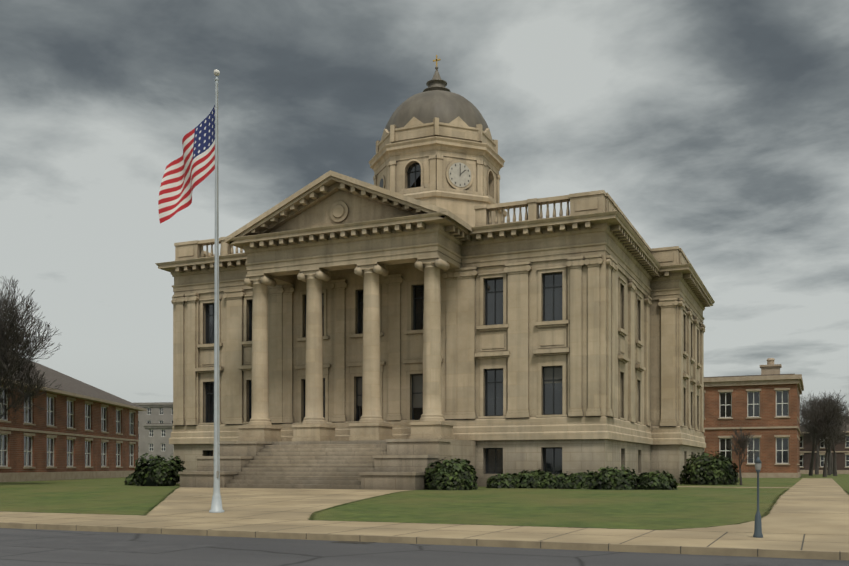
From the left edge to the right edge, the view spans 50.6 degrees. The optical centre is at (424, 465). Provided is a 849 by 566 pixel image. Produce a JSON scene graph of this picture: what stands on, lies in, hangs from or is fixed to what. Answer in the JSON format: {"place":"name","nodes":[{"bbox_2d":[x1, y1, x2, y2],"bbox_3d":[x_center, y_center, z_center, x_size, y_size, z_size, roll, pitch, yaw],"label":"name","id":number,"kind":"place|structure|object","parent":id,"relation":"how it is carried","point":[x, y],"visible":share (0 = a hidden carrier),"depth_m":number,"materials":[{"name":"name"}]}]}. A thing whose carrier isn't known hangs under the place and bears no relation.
{"place":"outdoors","nodes":[
{"label":"outdoors","id":0,"kind":"place"},
{"bbox_2d":[0,383,137,472],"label":"brick hall walls","id":1,"kind":"structure","parent":0,"point":[16,449],"depth_m":79.86,"materials":[{"name":"red brick"}]},
{"bbox_2d":[0,390,132,465],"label":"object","id":2,"kind":"object","parent":1,"relation":"in","point":[69,424],"depth_m":81.09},
{"bbox_2d":[0,392,133,466],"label":"windows","id":3,"kind":"structure","parent":1,"relation":"in","point":[49,452],"depth_m":81.65,"materials":[{"name":"white wood"}]},
{"bbox_2d":[8,358,145,408],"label":"roof","id":4,"kind":"structure","parent":1,"relation":"on","point":[68,383],"depth_m":88.52,"materials":[{"name":"grey"}]},
{"bbox_2d":[0,528,848,565],"bbox_3d":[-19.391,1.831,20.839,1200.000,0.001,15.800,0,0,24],"label":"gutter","id":5,"kind":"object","parent":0,"point":[236,551],"depth_m":18.32,"materials":[{"name":"grey concrete"}]},
{"bbox_2d":[331,541,375,543],"bbox_3d":[-1.692,1.838,21.412,0.950,0.026,0.480,0,0,24],"label":"iron drain cover","id":6,"kind":"object","parent":5,"relation":"on","point":[354,542],"visible":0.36,"depth_m":21.36,"materials":[{"name":"grey metal"}]},
{"bbox_2d":[2,539,822,565],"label":"road repair patches","id":7,"kind":"object","parent":5,"relation":"on","point":[121,546],"visible":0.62,"depth_m":20.07,"materials":[{"name":"grey asphalt"}]},
{"bbox_2d":[0,522,848,559],"bbox_3d":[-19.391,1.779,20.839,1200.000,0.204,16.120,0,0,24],"label":"kerbs","id":8,"kind":"structure","parent":5,"relation":"on","point":[775,553],"depth_m":20.53,"materials":[{"name":"concrete"}]},
{"bbox_2d":[0,511,848,551],"bbox_3d":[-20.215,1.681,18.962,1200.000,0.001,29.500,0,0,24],"label":"pavements","id":9,"kind":"structure","parent":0,"point":[813,542],"depth_m":22.96,"materials":[{"name":"concrete"}]},
{"bbox_2d":[0,513,840,559],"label":"pavement joints","id":10,"kind":"object","parent":9,"relation":"on","point":[803,541],"visible":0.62,"depth_m":21.92,"materials":[{"name":"grey concrete"}]},
{"bbox_2d":[753,456,762,537],"bbox_3d":[7.829,0.731,21.076,0.220,1.900,0.214,0,0,24],"label":"lamp post","id":11,"kind":"object","parent":9,"relation":"on","point":[758,529],"visible":0.92,"depth_m":21.03,"materials":[{"name":"grey metal"}]},
{"bbox_2d":[755,463,760,469],"bbox_3d":[7.829,0.016,21.076,0.150,0.150,0.146,0,0,24],"label":"path lamp globe","id":12,"kind":"object","parent":11,"relation":"on","point":[757,466],"visible":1,"depth_m":21.02,"materials":[{"name":"white glass"}]},
{"bbox_2d":[0,0,848,422],"label":"sky","id":13,"kind":"structure","parent":0,"point":[719,129],"materials":[{"name":"grey"}]},
{"bbox_2d":[142,462,726,489],"bbox_3d":[1.054,0.480,52.545,39.005,1.602,13.884,0,0,-4],"label":"shrub","id":14,"kind":"object","parent":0,"point":[149,482],"visible":0.04,"depth_m":54.66,"materials":[{"name":"plant"}]},
{"bbox_2d":[146,478,848,534],"bbox_3d":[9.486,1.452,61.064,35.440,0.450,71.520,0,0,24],"label":"forecourt and paths","id":15,"kind":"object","parent":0,"point":[811,508],"visible":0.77,"depth_m":33.53,"materials":[{"name":"concrete"}]},
{"bbox_2d":[209,75,223,512],"bbox_3d":[-7.256,-6.000,31.358,0.520,15.250,0.520,0,0,24],"label":"flagpole","id":16,"kind":"object","parent":15,"relation":"on","point":[216,505],"visible":0.96,"depth_m":31.29,"materials":[{"name":"metal"}]},
{"bbox_2d":[158,105,214,222],"bbox_3d":[-8.328,-10.745,32.187,2.636,3.922,0.609,0,0,27],"label":"flag","id":17,"kind":"object","parent":16,"relation":"attached to","point":[189,170],"visible":0.98,"depth_m":32.09,"materials":[{"name":"fabric"}]},
{"bbox_2d":[214,69,219,75],"bbox_3d":[-7.256,-13.725,31.358,0.214,0.220,0.220,0,0,24],"label":"flagpole finial","id":18,"kind":"object","parent":16,"relation":"on","point":[216,72],"visible":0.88,"depth_m":31.29,"materials":[{"name":"silver metal"}]},
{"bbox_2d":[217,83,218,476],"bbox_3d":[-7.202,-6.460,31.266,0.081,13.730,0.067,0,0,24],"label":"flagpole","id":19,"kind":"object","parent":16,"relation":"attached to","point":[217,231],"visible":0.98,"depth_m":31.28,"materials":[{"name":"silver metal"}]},
{"bbox_2d":[178,438,475,489],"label":"front steps","id":20,"kind":"structure","parent":15,"relation":"on","point":[394,464],"depth_m":50.19,"materials":[{"name":"beige stone"}]},
{"bbox_2d":[704,384,799,472],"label":"brick block walls","id":21,"kind":"structure","parent":0,"point":[766,419],"depth_m":92.58,"materials":[{"name":"red brick"}]},
{"bbox_2d":[704,374,793,377],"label":"roof","id":22,"kind":"structure","parent":21,"relation":"on","point":[749,375],"depth_m":92.94,"materials":[{"name":"grey"}]},
{"bbox_2d":[719,390,788,463],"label":"window frame","id":23,"kind":"structure","parent":21,"relation":"attached to","point":[753,404],"depth_m":92.75,"materials":[{"name":"white wood"}]},
{"bbox_2d":[703,391,787,462],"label":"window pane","id":24,"kind":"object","parent":23,"relation":"in","point":[756,413],"depth_m":92.77,"materials":[{"name":"grey glass"}]},
{"bbox_2d":[800,433,848,469],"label":"house walls","id":25,"kind":"structure","parent":0,"point":[840,460],"depth_m":133.77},
{"bbox_2d":[800,435,848,466],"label":"windows","id":26,"kind":"structure","parent":25,"relation":"attached to","point":[820,455],"depth_m":133.75,"materials":[{"name":"white wood"}]},
{"bbox_2d":[800,436,848,465],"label":"house glass","id":27,"kind":"object","parent":26,"relation":"in","point":[823,456],"depth_m":133.74,"materials":[{"name":"black glass"}]},
{"bbox_2d":[800,417,848,431],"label":"house roof","id":28,"kind":"structure","parent":25,"relation":"on","point":[847,426],"depth_m":133.76,"materials":[{"name":"grey"}]},
{"bbox_2d":[800,431,848,473],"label":"house trim","id":29,"kind":"structure","parent":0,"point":[821,471],"depth_m":133.59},
{"label":"terrain","id":30,"kind":"structure","parent":0,"visible":0},
{"bbox_2d":[0,474,848,534],"bbox_3d":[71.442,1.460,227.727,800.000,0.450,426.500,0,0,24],"label":"lawn grass","id":31,"kind":"structure","parent":30,"relation":"on","point":[704,506],"depth_m":34.17,"materials":[{"name":"green plant"}]},
{"bbox_2d":[0,381,145,481],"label":"stone trim","id":32,"kind":"structure","parent":31,"relation":"on","point":[25,476],"depth_m":80.08,"materials":[{"name":"beige stone"}]},
{"bbox_2d":[138,406,172,461],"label":"block walls","id":33,"kind":"structure","parent":31,"relation":"on","point":[155,417],"depth_m":228.07,"materials":[{"name":"grey concrete"}]},
{"bbox_2d":[134,403,172,406],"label":"roof","id":34,"kind":"structure","parent":33,"relation":"on","point":[154,404],"depth_m":227.53,"materials":[{"name":"grey concrete"}]},
{"bbox_2d":[138,408,172,461],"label":"windows","id":35,"kind":"structure","parent":33,"relation":"attached to","point":[149,410],"depth_m":228.22,"materials":[{"name":"grey glass"}]},
{"bbox_2d":[138,407,172,449],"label":"window frames","id":36,"kind":"structure","parent":33,"relation":"attached to","point":[159,414],"depth_m":227.86,"materials":[{"name":"white"}]},
{"bbox_2d":[145,428,173,464],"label":"block walls","id":37,"kind":"structure","parent":31,"relation":"on","point":[156,440],"depth_m":213.32,"materials":[{"name":"grey concrete"}]},
{"bbox_2d":[142,424,172,427],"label":"roof ledge","id":38,"kind":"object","parent":37,"relation":"on","point":[158,425],"visible":0.29,"depth_m":212.98,"materials":[{"name":"grey concrete"}]},
{"bbox_2d":[150,430,164,460],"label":"window","id":39,"kind":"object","parent":37,"relation":"attached to","point":[152,444],"visible":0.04,"depth_m":213.56,"materials":[{"name":"grey glass"}]},
{"bbox_2d":[149,429,173,463],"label":"windows","id":40,"kind":"structure","parent":37,"relation":"attached to","point":[161,444],"depth_m":213.38,"materials":[{"name":"white"}]},
{"bbox_2d":[0,276,848,484],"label":"bare trees","id":41,"kind":"object","parent":31,"relation":"on","point":[825,418],"visible":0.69,"depth_m":57.69,"materials":[{"name":"brown plant"}]},
{"bbox_2d":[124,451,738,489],"bbox_3d":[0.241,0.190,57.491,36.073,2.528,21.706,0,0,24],"label":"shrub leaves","id":42,"kind":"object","parent":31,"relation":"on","point":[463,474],"visible":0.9,"depth_m":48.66,"materials":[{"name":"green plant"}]},
{"bbox_2d":[174,439,702,486],"bbox_3d":[2.197,0.181,70.008,34.240,3.500,29.240,0,0,24],"label":"building base","id":43,"kind":"object","parent":31,"relation":"on","point":[584,455],"visible":0.29,"depth_m":53.36,"materials":[{"name":"beige stone"}]},
{"bbox_2d":[155,170,714,472],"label":"courthouse","id":44,"kind":"structure","parent":43,"relation":"on","point":[621,342],"depth_m":54.32,"materials":[{"name":"beige stone"}]},
{"bbox_2d":[244,258,449,425],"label":"portico columns","id":45,"kind":"structure","parent":44,"relation":"on","point":[371,401],"depth_m":52.81,"materials":[{"name":"stone"}]},
{"bbox_2d":[206,273,561,473],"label":"windows","id":46,"kind":"structure","parent":44,"relation":"attached to","point":[486,370],"depth_m":53.80,"materials":[{"name":"black glass"}]},
{"bbox_2d":[369,116,506,226],"bbox_3d":[0.910,-18.944,67.079,9.760,11.350,9.760,0,0,24],"label":"drum","id":47,"kind":"object","parent":44,"relation":"attached to","point":[436,149],"depth_m":63.27,"materials":[{"name":"beige stone"}]},
{"bbox_2d":[380,163,488,187],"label":"drum clock hands and frames","id":48,"kind":"object","parent":47,"relation":"attached to","point":[382,182],"visible":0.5,"depth_m":63.49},
{"bbox_2d":[385,66,487,131],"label":"dome","id":49,"kind":"structure","parent":47,"relation":"on","point":[437,98],"depth_m":64.00,"materials":[{"name":"grey metal"}]},
{"bbox_2d":[449,162,470,186],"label":"clock faces","id":50,"kind":"object","parent":47,"relation":"attached to","point":[457,178],"visible":0.46,"depth_m":62.99,"materials":[{"name":"white"}]},
{"bbox_2d":[322,295,561,407],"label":"window pane","id":51,"kind":"structure","parent":44,"relation":"on","point":[418,388],"depth_m":55.59,"materials":[{"name":"black glass"}]},
{"bbox_2d":[704,374,803,477],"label":"stone trim","id":52,"kind":"structure","parent":31,"relation":"on","point":[797,379],"depth_m":92.42,"materials":[{"name":"beige stone"}]},
{"bbox_2d":[760,358,781,374],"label":"chimney","id":53,"kind":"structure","parent":52,"relation":"on","point":[770,367],"depth_m":93.94,"materials":[{"name":"stone"}]}
]}

